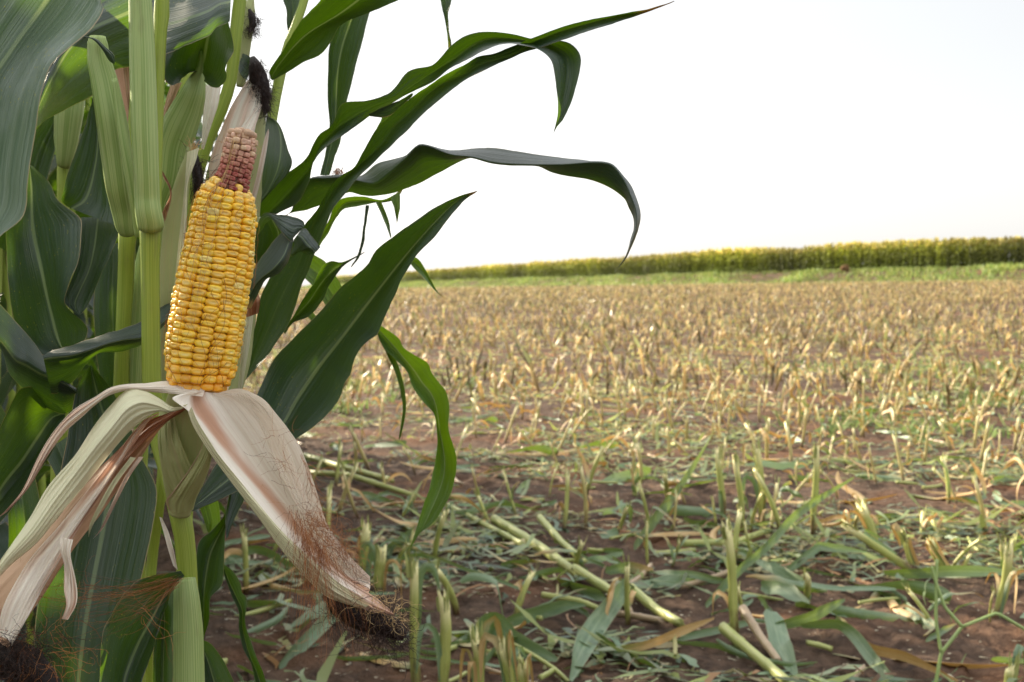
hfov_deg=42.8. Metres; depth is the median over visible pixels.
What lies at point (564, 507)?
corn stub
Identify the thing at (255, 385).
corn stub
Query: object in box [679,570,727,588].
stalk piece
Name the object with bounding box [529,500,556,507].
fallen leaf
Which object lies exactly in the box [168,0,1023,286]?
sky
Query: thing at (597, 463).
corn stub
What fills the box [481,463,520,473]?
fallen leaf
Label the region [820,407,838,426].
corn stub
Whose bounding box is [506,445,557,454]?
fallen leaf
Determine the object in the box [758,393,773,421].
corn stub
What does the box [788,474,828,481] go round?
fallen leaf
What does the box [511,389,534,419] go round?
corn stub
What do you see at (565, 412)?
corn stub
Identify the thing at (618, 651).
crop litter
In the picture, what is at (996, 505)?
fallen leaf
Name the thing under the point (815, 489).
corn stub
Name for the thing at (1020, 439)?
corn stub
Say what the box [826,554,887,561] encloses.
fallen leaf
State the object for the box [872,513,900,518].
fallen leaf
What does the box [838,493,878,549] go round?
corn stub
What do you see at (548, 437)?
corn stub
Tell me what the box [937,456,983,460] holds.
fallen leaf
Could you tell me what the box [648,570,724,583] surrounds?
fallen leaf
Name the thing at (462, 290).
stubble
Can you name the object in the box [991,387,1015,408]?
corn stub
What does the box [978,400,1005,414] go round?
corn stub
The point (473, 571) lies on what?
fallen leaf
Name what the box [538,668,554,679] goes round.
stalk piece
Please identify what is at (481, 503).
corn stub
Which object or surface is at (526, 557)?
fallen leaf
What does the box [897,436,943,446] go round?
fallen leaf
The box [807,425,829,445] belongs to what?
corn stub
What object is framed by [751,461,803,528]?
corn stub
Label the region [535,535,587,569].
corn stub
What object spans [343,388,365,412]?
corn stub
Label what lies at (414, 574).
corn stub
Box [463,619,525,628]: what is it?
fallen leaf
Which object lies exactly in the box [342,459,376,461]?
fallen leaf
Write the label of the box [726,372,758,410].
corn stub
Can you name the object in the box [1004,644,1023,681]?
corn stub
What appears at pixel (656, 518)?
fallen leaf
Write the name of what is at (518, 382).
corn stub
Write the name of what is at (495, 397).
corn stub
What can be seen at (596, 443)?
fallen leaf
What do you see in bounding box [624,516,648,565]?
corn stub
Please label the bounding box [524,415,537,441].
corn stub
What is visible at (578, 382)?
corn stub
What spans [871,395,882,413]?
corn stub
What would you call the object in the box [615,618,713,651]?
fallen leaf
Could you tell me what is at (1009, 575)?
corn stub
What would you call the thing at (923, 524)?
corn stub
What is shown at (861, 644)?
fallen leaf
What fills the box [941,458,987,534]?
corn stub
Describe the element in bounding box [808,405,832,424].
corn stub
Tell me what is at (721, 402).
corn stub
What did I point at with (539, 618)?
stalk piece
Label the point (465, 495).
fallen leaf
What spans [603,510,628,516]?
fallen leaf
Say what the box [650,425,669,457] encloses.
corn stub
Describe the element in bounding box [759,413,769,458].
corn stub
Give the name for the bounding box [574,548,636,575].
fallen leaf
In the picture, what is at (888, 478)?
fallen leaf
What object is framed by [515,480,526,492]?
fallen leaf
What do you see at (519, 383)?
corn stub
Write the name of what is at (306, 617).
fallen leaf
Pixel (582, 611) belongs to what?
fallen leaf
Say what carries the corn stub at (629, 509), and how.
on the ground
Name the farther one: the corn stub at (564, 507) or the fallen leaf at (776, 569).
the corn stub at (564, 507)
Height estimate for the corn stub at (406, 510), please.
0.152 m
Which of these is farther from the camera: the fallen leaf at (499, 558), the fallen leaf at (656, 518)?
the fallen leaf at (656, 518)
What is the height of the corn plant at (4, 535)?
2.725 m
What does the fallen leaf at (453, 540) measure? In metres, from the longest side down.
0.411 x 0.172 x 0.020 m
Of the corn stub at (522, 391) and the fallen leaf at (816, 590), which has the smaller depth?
the fallen leaf at (816, 590)
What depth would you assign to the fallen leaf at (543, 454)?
7.64 m
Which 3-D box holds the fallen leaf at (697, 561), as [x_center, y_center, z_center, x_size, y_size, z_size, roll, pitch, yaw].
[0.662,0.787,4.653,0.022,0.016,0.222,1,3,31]
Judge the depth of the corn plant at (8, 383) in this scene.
2.42 m
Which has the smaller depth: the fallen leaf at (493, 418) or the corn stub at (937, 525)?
the corn stub at (937, 525)
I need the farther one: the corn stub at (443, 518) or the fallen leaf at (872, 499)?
the fallen leaf at (872, 499)
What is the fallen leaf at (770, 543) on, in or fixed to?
on the ground
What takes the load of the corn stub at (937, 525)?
on the ground
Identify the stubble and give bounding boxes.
[231,277,1023,407]
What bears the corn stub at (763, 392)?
on the ground
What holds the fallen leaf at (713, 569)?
on the ground
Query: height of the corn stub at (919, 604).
0.190 m
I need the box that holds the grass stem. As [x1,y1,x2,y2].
[930,559,1023,681]
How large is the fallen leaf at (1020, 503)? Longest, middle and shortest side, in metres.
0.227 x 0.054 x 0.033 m
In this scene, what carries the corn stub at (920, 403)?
on the ground
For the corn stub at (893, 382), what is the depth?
10.77 m
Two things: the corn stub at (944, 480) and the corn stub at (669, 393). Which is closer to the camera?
the corn stub at (944, 480)
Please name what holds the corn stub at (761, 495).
on the ground
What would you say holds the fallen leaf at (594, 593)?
on the ground
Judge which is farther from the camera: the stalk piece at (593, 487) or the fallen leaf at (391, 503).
the stalk piece at (593, 487)
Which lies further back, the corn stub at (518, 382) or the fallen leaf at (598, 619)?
the corn stub at (518, 382)
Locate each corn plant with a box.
[0,0,103,235]
[0,0,476,681]
[0,80,224,644]
[0,99,117,547]
[0,125,50,640]
[0,133,174,548]
[0,522,8,559]
[2,81,180,412]
[5,324,92,412]
[34,0,170,681]
[37,148,76,498]
[45,91,204,463]
[45,309,90,477]
[46,110,92,487]
[49,81,166,464]
[69,121,213,523]
[73,271,151,458]
[78,84,236,526]
[88,98,207,477]
[88,312,93,326]
[92,97,152,476]
[115,0,233,681]
[133,135,201,466]
[146,0,456,681]
[176,95,214,169]
[191,0,673,520]
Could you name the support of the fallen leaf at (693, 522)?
on the ground
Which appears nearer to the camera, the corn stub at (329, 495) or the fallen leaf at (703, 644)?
the fallen leaf at (703, 644)
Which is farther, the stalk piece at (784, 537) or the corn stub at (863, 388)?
the corn stub at (863, 388)
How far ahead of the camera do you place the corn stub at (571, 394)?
10.71 m
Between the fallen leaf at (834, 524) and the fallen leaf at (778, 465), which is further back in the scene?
the fallen leaf at (778, 465)
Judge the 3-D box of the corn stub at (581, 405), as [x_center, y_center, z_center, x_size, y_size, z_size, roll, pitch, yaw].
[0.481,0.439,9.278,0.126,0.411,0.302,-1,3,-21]
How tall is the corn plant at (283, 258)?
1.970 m
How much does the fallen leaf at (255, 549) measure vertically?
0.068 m
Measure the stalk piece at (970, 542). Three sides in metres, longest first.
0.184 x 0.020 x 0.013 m
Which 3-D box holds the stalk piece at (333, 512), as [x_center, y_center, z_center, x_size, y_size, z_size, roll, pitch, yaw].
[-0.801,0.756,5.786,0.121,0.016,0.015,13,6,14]
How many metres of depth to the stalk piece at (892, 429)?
8.65 m
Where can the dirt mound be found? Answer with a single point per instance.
(845, 267)
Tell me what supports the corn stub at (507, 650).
on the ground
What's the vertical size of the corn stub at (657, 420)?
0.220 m
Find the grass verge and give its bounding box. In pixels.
[301,261,1023,288]
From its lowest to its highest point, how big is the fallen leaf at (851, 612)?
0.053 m
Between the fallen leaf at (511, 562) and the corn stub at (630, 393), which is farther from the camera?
the corn stub at (630, 393)
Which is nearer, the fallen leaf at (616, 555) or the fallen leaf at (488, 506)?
the fallen leaf at (616, 555)
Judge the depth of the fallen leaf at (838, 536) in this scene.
4.95 m
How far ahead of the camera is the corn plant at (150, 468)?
5.28 m
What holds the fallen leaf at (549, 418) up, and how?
on the ground
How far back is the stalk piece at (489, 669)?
3.32 m
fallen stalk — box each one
[303,453,394,482]
[310,470,412,495]
[448,503,525,544]
[490,514,575,578]
[537,514,581,558]
[541,592,597,609]
[571,564,623,606]
[615,610,664,623]
[629,583,684,626]
[683,527,771,546]
[718,622,793,681]
[738,604,782,667]
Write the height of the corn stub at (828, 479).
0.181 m
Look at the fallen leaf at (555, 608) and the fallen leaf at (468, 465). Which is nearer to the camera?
the fallen leaf at (555, 608)
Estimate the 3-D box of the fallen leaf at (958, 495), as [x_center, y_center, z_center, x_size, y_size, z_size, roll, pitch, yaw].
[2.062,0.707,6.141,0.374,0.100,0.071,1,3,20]
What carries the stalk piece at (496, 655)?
on the ground
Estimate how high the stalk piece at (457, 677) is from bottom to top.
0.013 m
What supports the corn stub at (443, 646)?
on the ground
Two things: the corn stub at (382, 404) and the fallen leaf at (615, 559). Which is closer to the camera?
the fallen leaf at (615, 559)
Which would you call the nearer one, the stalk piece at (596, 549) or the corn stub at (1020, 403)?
the stalk piece at (596, 549)
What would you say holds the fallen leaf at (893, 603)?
on the ground
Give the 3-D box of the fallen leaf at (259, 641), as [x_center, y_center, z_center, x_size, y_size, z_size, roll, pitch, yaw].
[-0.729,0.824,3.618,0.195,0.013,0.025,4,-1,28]
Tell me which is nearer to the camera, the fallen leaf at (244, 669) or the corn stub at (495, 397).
the fallen leaf at (244, 669)
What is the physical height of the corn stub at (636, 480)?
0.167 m
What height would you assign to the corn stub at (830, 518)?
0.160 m
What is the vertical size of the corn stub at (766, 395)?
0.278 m
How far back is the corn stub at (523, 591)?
4.00 m
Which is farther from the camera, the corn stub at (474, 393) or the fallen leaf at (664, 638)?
the corn stub at (474, 393)
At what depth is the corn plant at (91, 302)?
4.58 m
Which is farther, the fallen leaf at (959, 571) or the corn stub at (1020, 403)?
the corn stub at (1020, 403)
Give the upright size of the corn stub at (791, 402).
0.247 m
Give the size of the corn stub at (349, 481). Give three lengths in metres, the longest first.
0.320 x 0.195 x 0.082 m
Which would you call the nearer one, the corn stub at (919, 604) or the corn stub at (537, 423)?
the corn stub at (919, 604)
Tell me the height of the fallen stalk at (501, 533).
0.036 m
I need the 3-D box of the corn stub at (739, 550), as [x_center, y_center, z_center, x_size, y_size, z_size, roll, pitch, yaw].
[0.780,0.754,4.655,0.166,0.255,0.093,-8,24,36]
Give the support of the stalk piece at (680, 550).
on the ground
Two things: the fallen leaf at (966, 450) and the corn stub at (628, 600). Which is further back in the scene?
the fallen leaf at (966, 450)
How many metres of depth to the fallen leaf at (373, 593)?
3.73 m
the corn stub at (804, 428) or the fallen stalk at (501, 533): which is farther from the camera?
the corn stub at (804, 428)
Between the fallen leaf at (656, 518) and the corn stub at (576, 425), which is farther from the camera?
the corn stub at (576, 425)
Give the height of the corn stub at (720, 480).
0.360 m
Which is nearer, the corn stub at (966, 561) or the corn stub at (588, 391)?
the corn stub at (966, 561)
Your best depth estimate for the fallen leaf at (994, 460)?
7.32 m
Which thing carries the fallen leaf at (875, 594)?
on the ground
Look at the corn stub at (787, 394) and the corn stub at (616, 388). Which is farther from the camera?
the corn stub at (787, 394)
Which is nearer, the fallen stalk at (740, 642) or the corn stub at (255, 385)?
the fallen stalk at (740, 642)
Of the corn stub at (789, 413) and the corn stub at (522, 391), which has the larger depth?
the corn stub at (522, 391)
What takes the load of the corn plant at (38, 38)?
on the ground
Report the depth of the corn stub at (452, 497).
5.35 m
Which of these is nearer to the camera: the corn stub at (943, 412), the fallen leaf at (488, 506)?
the fallen leaf at (488, 506)
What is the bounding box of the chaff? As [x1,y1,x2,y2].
[206,395,1023,680]
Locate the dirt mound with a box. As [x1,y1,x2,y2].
[840,264,849,271]
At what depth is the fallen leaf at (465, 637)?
3.65 m
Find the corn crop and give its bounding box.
[336,235,1023,282]
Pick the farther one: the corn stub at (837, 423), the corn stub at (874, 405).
the corn stub at (874, 405)
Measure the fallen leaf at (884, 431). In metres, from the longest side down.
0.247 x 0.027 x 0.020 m
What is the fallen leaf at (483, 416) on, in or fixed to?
on the ground
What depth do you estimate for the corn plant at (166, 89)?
3.96 m
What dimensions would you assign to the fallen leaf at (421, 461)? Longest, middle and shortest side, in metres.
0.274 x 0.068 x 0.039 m
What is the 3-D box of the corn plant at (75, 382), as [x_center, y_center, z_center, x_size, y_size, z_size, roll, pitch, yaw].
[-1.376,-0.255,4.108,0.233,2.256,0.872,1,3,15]
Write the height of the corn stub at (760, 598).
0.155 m
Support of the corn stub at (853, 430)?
on the ground
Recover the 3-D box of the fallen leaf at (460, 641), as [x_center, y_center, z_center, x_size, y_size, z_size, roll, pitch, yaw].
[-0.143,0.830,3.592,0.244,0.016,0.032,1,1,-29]
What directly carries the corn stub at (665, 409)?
on the ground
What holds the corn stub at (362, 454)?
on the ground
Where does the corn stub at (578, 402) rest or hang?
on the ground
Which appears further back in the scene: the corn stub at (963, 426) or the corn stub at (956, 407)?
the corn stub at (956, 407)
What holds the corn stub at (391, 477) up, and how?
on the ground
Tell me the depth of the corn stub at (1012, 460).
6.67 m
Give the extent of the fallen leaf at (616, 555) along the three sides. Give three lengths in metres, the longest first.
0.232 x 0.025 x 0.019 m
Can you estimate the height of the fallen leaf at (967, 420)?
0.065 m
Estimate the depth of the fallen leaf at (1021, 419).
9.21 m
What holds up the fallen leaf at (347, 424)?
on the ground
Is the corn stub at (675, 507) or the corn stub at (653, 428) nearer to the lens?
the corn stub at (675, 507)
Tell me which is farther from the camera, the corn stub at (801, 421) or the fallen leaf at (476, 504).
the corn stub at (801, 421)
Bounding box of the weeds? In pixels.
[259,293,1023,437]
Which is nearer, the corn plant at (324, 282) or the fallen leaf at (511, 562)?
the corn plant at (324, 282)
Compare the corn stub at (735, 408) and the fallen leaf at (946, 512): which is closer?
the fallen leaf at (946, 512)
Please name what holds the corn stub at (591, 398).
on the ground
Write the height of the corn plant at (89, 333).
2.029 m
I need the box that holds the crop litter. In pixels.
[158,283,1023,681]
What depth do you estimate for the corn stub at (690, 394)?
11.11 m
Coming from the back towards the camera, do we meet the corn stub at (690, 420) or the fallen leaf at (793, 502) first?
the corn stub at (690, 420)
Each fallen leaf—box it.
[209,607,238,614]
[223,557,274,579]
[224,545,306,578]
[224,558,272,564]
[225,526,264,547]
[225,534,269,544]
[225,632,276,644]
[229,566,295,593]
[237,665,265,679]
[241,540,273,543]
[247,600,309,609]
[247,607,288,632]
[249,566,267,583]
[249,680,281,681]
[267,588,394,594]
[269,582,322,595]
[279,611,339,668]
[291,602,327,626]
[308,463,348,467]
[329,442,338,449]
[337,654,404,660]
[338,423,369,426]
[341,527,374,531]
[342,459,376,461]
[351,491,393,504]
[358,500,423,507]
[358,642,467,664]
[360,652,423,668]
[364,440,406,447]
[372,508,460,529]
[372,525,415,565]
[383,432,421,454]
[386,539,417,551]
[386,553,433,561]
[390,535,530,592]
[393,537,476,552]
[396,608,433,615]
[399,461,471,471]
[416,458,435,464]
[420,649,435,654]
[421,640,489,646]
[426,462,474,471]
[431,633,466,642]
[450,663,499,666]
[451,493,481,496]
[451,623,473,645]
[454,412,498,421]
[455,501,537,514]
[457,464,479,467]
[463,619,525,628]
[465,543,509,549]
[467,503,510,507]
[474,612,557,661]
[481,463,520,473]
[482,548,553,583]
[484,416,497,421]
[485,421,502,427]
[486,627,537,662]
[490,465,537,467]
[495,572,510,577]
[501,559,556,568]
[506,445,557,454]
[506,448,587,455]
[507,552,530,560]
[507,600,585,626]
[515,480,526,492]
[515,496,541,502]
[519,567,573,581]
[525,588,586,609]
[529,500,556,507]
[539,416,559,419]
[553,573,604,600]
[560,567,587,585]
[564,548,622,554]
[569,579,623,680]
[572,552,623,564]
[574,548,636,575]
[574,607,589,617]
[575,440,618,448]
[579,413,623,415]
[586,555,619,563]
[595,631,686,680]
[600,528,618,537]
[601,466,650,483]
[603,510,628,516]
[605,562,652,574]
[612,556,657,574]
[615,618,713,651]
[619,462,643,466]
[634,431,713,549]
[635,575,715,587]
[638,531,709,536]
[644,488,691,494]
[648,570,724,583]
[666,505,757,516]
[667,477,682,480]
[670,640,739,649]
[677,621,747,640]
[679,654,698,666]
[683,517,718,525]
[684,480,714,487]
[687,556,709,568]
[689,478,715,479]
[695,565,720,572]
[705,477,853,607]
[709,525,719,548]
[711,599,752,614]
[714,646,743,657]
[716,518,782,540]
[716,639,816,665]
[744,460,805,469]
[746,458,802,460]
[749,494,808,503]
[749,556,802,580]
[752,608,865,616]
[754,609,834,622]
[760,580,809,602]
[760,585,826,592]
[763,609,797,674]
[766,598,844,628]
[776,561,844,577]
[777,575,895,590]
[782,434,801,441]
[786,542,866,570]
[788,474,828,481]
[795,601,846,617]
[799,446,839,460]
[801,516,846,526]
[801,619,893,681]
[819,494,896,504]
[825,534,839,542]
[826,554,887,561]
[832,605,913,621]
[834,653,1007,668]
[836,471,871,502]
[836,615,957,681]
[843,453,905,476]
[845,578,900,604]
[848,408,878,412]
[854,591,880,607]
[857,473,912,480]
[860,580,951,600]
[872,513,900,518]
[876,430,900,433]
[884,565,1023,578]
[887,593,919,620]
[890,590,906,603]
[895,573,908,579]
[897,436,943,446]
[905,602,934,635]
[908,397,925,407]
[908,458,930,460]
[911,483,992,498]
[912,462,939,464]
[925,491,988,494]
[926,623,956,641]
[927,507,969,516]
[931,654,965,681]
[935,419,970,427]
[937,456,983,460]
[944,449,979,453]
[951,495,986,501]
[959,497,987,504]
[975,452,999,463]
[976,504,994,507]
[990,475,1020,483]
[991,500,1020,518]
[991,656,1023,663]
[992,490,1001,500]
[992,490,1023,509]
[998,500,1023,506]
[1005,418,1023,423]
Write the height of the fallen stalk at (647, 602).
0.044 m
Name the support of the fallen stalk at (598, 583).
on the ground
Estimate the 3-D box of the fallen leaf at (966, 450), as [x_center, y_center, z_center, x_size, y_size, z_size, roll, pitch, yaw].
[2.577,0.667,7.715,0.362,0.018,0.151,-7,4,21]
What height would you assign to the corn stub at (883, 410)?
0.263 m
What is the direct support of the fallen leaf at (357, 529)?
on the ground
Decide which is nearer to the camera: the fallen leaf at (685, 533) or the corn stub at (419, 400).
the fallen leaf at (685, 533)
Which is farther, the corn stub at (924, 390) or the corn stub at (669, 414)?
the corn stub at (924, 390)
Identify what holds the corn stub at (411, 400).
on the ground
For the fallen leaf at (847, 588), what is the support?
on the ground
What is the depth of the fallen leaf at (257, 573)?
4.52 m
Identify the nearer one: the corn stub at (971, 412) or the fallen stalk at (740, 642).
the fallen stalk at (740, 642)
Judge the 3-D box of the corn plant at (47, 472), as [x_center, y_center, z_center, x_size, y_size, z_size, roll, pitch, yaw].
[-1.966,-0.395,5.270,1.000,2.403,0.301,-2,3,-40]
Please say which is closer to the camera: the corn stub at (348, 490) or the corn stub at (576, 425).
the corn stub at (348, 490)
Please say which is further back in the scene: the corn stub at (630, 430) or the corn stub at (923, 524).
the corn stub at (630, 430)
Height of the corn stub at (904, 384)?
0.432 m
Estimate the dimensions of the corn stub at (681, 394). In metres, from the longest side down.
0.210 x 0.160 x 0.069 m
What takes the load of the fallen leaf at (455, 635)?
on the ground
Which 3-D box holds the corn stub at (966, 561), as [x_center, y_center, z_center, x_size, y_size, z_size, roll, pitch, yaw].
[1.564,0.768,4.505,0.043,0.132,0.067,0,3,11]
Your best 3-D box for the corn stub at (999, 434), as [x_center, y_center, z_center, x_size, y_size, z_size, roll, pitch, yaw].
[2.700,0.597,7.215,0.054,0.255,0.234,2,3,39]
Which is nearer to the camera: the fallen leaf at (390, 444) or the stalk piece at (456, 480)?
the stalk piece at (456, 480)
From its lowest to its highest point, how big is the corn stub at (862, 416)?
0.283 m
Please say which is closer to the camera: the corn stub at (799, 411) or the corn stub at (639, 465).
the corn stub at (639, 465)
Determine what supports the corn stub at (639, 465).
on the ground
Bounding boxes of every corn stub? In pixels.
[224,522,248,593]
[249,374,257,392]
[260,526,277,558]
[281,555,322,604]
[312,455,324,507]
[321,437,362,485]
[321,459,374,518]
[326,480,344,543]
[335,457,358,516]
[340,381,353,414]
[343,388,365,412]
[346,515,379,585]
[348,422,371,470]
[351,439,358,466]
[360,415,368,441]
[360,538,401,591]
[367,489,416,518]
[370,388,386,414]
[372,416,390,439]
[379,462,411,483]
[380,528,422,554]
[386,418,401,438]
[388,444,434,474]
[393,537,429,565]
[395,548,440,681]
[396,393,416,414]
[406,387,414,403]
[413,395,424,414]
[416,585,451,681]
[419,417,435,439]
[422,470,483,516]
[428,556,503,615]
[432,499,459,559]
[437,494,464,522]
[453,414,476,457]
[459,615,501,681]
[465,465,490,494]
[470,401,489,437]
[471,389,488,415]
[471,394,509,414]
[473,480,506,523]
[479,627,525,681]
[489,391,507,416]
[490,426,504,455]
[491,378,497,407]
[493,465,518,514]
[499,399,520,443]
[501,422,541,448]
[509,375,526,404]
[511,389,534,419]
[512,370,534,396]
[513,561,539,613]
[516,398,540,418]
[517,646,533,681]
[519,379,533,400]
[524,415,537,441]
[524,463,557,497]
[531,396,542,418]
[531,411,549,441]
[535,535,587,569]
[547,434,567,475]
[549,379,569,408]
[549,446,591,528]
[552,389,571,417]
[553,412,588,458]
[555,461,588,527]
[559,402,592,440]
[563,383,602,429]
[564,382,584,404]
[566,374,587,424]
[571,379,580,400]
[573,380,593,412]
[573,442,598,457]
[586,438,613,496]
[588,381,594,420]
[591,396,602,420]
[599,375,628,415]
[600,416,613,437]
[601,427,628,455]
[601,429,641,456]
[605,552,635,624]
[610,370,622,399]
[618,501,632,531]
[620,416,632,429]
[622,383,636,420]
[623,403,644,420]
[623,421,648,435]
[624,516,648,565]
[626,470,670,496]
[627,377,639,402]
[627,437,642,482]
[628,435,638,495]
[631,475,677,530]
[632,373,640,401]
[637,384,653,411]
[640,374,663,411]
[649,403,666,429]
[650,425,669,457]
[651,415,666,440]
[657,391,672,419]
[658,380,683,420]
[658,400,686,422]
[661,466,683,498]
[662,532,687,567]
[663,388,680,403]
[664,395,673,429]
[666,485,679,531]
[667,414,687,443]
[668,390,678,412]
[668,476,685,504]
[670,437,688,455]
[677,381,681,403]
[677,388,692,409]
[683,414,699,429]
[684,389,697,401]
[690,397,696,411]
[696,379,709,402]
[698,401,710,421]
[700,495,716,526]
[701,376,715,411]
[701,412,727,443]
[710,382,724,400]
[710,391,725,423]
[711,403,726,442]
[712,386,722,401]
[712,516,739,644]
[713,500,745,564]
[715,444,725,520]
[720,392,723,411]
[720,398,747,419]
[721,434,730,468]
[723,391,742,421]
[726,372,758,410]
[727,387,754,432]
[727,388,741,412]
[731,384,752,402]
[732,452,747,532]
[733,487,763,531]
[735,518,755,566]
[737,582,767,620]
[742,440,780,526]
[744,419,790,448]
[746,566,815,600]
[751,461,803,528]
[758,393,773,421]
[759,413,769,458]
[760,474,780,533]
[761,381,764,403]
[763,380,775,411]
[763,384,796,415]
[771,404,795,445]
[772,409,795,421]
[773,396,804,419]
[782,470,832,500]
[783,380,792,408]
[785,419,799,461]
[790,381,810,432]
[791,391,826,411]
[794,414,804,435]
[794,458,809,482]
[795,376,810,400]
[796,402,816,447]
[801,389,818,421]
[803,430,862,464]
[804,510,858,531]
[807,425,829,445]
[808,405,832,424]
[810,439,829,537]
[818,383,832,406]
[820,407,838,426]
[820,466,846,498]
[823,389,841,406]
[823,403,840,418]
[826,391,884,422]
[835,438,849,464]
[836,418,859,447]
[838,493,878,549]
[840,519,914,568]
[843,415,871,437]
[847,372,868,402]
[850,399,875,408]
[850,423,857,451]
[850,434,862,463]
[855,400,868,437]
[864,442,877,484]
[869,511,878,531]
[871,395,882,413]
[874,418,903,427]
[877,376,898,405]
[878,392,896,425]
[884,391,899,411]
[884,437,923,463]
[887,428,917,484]
[890,406,920,421]
[890,522,919,566]
[890,577,983,619]
[893,400,903,421]
[896,363,913,413]
[904,422,916,445]
[905,425,932,465]
[912,421,932,449]
[913,390,935,424]
[914,393,938,416]
[918,383,928,401]
[918,506,938,538]
[924,534,948,565]
[926,509,943,536]
[929,407,946,423]
[931,454,950,503]
[932,463,977,503]
[937,415,953,450]
[938,403,951,421]
[941,413,976,435]
[941,416,963,434]
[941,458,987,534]
[944,533,984,564]
[950,397,958,414]
[951,458,976,479]
[951,584,995,622]
[952,403,983,423]
[953,386,978,417]
[960,409,988,453]
[960,416,973,436]
[962,546,973,564]
[964,401,994,439]
[968,398,987,424]
[972,379,999,415]
[973,530,1023,568]
[977,416,994,463]
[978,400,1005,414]
[980,444,997,486]
[985,530,1023,618]
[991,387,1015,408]
[994,427,1007,464]
[995,388,1015,414]
[998,457,1023,483]
[1003,410,1017,427]
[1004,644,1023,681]
[1011,408,1023,451]
[1011,428,1023,448]
[1012,394,1023,415]
[1015,439,1023,456]
[1016,475,1023,501]
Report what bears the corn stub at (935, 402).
on the ground
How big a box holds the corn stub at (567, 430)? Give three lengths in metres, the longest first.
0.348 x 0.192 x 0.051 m
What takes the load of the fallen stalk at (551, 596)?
on the ground
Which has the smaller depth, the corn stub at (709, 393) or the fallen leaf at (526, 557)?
the fallen leaf at (526, 557)
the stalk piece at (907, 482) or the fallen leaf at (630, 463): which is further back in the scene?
the fallen leaf at (630, 463)
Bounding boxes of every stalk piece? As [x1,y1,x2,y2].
[235,599,291,615]
[322,508,343,515]
[377,407,400,408]
[436,644,457,660]
[449,671,467,681]
[454,477,462,484]
[466,431,506,434]
[485,666,534,681]
[486,649,523,660]
[514,643,569,681]
[536,615,542,620]
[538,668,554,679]
[558,486,595,489]
[564,558,587,562]
[585,480,617,483]
[586,548,604,551]
[609,532,637,539]
[629,563,652,582]
[656,548,695,555]
[671,429,695,432]
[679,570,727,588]
[725,589,782,600]
[745,450,777,453]
[782,536,811,539]
[806,640,832,651]
[827,458,857,463]
[830,466,861,472]
[850,664,866,681]
[858,597,899,603]
[890,428,925,436]
[896,481,917,484]
[922,483,942,488]
[966,537,981,551]
[987,563,1022,568]
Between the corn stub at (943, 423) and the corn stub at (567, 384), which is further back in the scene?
the corn stub at (567, 384)
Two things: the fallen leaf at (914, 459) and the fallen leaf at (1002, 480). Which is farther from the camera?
the fallen leaf at (914, 459)
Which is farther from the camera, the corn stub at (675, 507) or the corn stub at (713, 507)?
the corn stub at (713, 507)
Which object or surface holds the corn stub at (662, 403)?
on the ground
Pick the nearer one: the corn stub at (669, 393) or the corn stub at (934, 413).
the corn stub at (934, 413)
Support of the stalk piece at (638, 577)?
on the ground
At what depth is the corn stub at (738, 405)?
10.24 m
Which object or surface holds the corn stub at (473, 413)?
on the ground
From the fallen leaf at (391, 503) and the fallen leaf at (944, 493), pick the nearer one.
the fallen leaf at (391, 503)
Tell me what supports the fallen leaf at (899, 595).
on the ground
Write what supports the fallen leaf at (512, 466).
on the ground
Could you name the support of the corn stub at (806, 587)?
on the ground
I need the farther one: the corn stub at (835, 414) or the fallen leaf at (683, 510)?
the corn stub at (835, 414)
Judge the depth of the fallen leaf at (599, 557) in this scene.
4.56 m
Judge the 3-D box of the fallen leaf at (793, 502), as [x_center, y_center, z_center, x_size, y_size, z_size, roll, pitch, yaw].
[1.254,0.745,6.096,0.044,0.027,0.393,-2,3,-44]
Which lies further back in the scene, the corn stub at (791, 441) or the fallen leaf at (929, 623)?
the corn stub at (791, 441)
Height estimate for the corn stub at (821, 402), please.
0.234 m
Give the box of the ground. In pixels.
[33,268,1023,681]
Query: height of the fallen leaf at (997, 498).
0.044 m
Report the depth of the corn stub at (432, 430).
8.52 m
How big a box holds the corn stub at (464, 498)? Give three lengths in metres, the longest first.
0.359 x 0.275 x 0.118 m
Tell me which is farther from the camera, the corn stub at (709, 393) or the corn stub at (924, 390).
the corn stub at (924, 390)
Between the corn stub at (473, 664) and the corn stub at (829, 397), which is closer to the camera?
the corn stub at (473, 664)
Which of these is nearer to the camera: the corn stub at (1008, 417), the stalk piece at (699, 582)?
the stalk piece at (699, 582)
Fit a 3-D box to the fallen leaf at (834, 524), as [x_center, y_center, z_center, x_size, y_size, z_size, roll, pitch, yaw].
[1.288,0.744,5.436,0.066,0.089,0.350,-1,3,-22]
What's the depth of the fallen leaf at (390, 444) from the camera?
8.04 m
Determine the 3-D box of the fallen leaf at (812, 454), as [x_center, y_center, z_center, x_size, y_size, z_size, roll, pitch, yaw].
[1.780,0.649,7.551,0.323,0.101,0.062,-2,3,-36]
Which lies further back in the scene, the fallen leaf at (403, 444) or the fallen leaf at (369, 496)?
the fallen leaf at (403, 444)
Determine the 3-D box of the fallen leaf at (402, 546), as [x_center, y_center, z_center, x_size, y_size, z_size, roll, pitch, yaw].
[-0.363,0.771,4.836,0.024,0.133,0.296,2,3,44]
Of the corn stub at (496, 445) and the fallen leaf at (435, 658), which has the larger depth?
the corn stub at (496, 445)
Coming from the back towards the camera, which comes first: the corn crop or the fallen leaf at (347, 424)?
the corn crop
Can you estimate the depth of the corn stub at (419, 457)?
6.95 m
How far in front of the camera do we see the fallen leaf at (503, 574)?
4.48 m
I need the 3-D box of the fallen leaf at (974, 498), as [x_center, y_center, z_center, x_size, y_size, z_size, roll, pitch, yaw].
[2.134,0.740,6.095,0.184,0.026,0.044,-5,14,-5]
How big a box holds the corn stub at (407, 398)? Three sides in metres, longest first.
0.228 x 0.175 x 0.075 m
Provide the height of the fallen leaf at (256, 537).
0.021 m
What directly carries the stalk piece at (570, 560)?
on the ground

